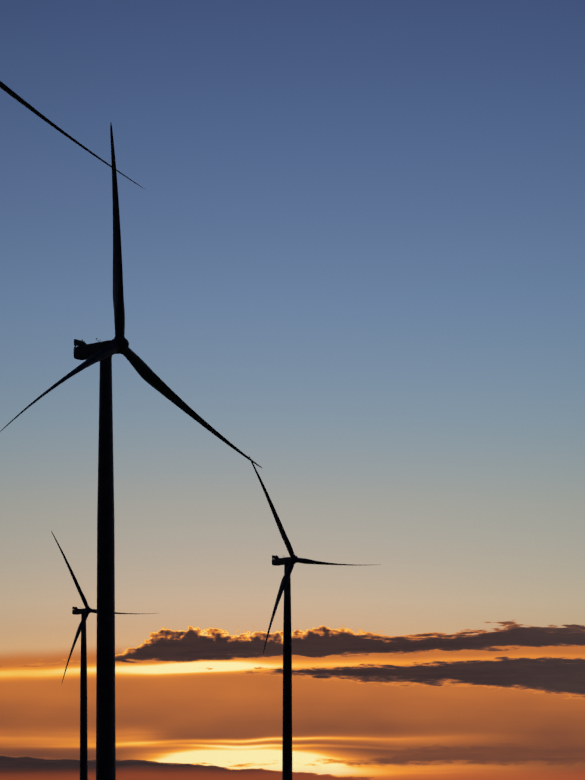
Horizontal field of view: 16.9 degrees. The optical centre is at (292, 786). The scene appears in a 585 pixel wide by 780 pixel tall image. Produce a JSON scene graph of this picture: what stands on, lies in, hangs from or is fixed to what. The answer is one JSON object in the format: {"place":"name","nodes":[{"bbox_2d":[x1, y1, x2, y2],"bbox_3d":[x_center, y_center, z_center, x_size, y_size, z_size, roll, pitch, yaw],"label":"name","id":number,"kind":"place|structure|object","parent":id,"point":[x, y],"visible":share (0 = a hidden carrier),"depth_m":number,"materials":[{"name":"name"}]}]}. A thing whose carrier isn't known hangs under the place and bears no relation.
{"place":"outdoors","nodes":[
{"label":"outdoors","id":0,"kind":"place"},
{"bbox_2d":[0,81,145,189],"bbox_3d":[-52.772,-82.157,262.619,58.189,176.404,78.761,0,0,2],"label":"wind turbine","id":1,"kind":"object","parent":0,"point":[9,91],"visible":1,"depth_m":288.28,"materials":[{"name":"paint"}]},
{"bbox_2d":[51,531,155,779],"bbox_3d":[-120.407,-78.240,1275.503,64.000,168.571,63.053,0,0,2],"label":"wind turbine","id":2,"kind":"object","parent":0,"point":[85,611],"visible":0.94,"depth_m":1271.31,"materials":[{"name":"paint"}]},
{"bbox_2d":[0,124,261,779],"bbox_3d":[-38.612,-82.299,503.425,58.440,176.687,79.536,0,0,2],"label":"wind turbine","id":3,"kind":"object","parent":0,"point":[102,352],"visible":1,"depth_m":507.74,"materials":[{"name":"paint"}]},
{"bbox_2d":[0,0,584,779],"label":"sky","id":4,"kind":"structure","parent":0,"point":[353,245],"materials":[{"name":"blue"}]},
{"bbox_2d":[249,456,380,779],"bbox_3d":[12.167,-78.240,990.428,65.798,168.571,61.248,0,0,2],"label":"wind turbine","id":5,"kind":"object","parent":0,"point":[288,563],"visible":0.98,"depth_m":986.82,"materials":[{"name":"paint"}]}
]}

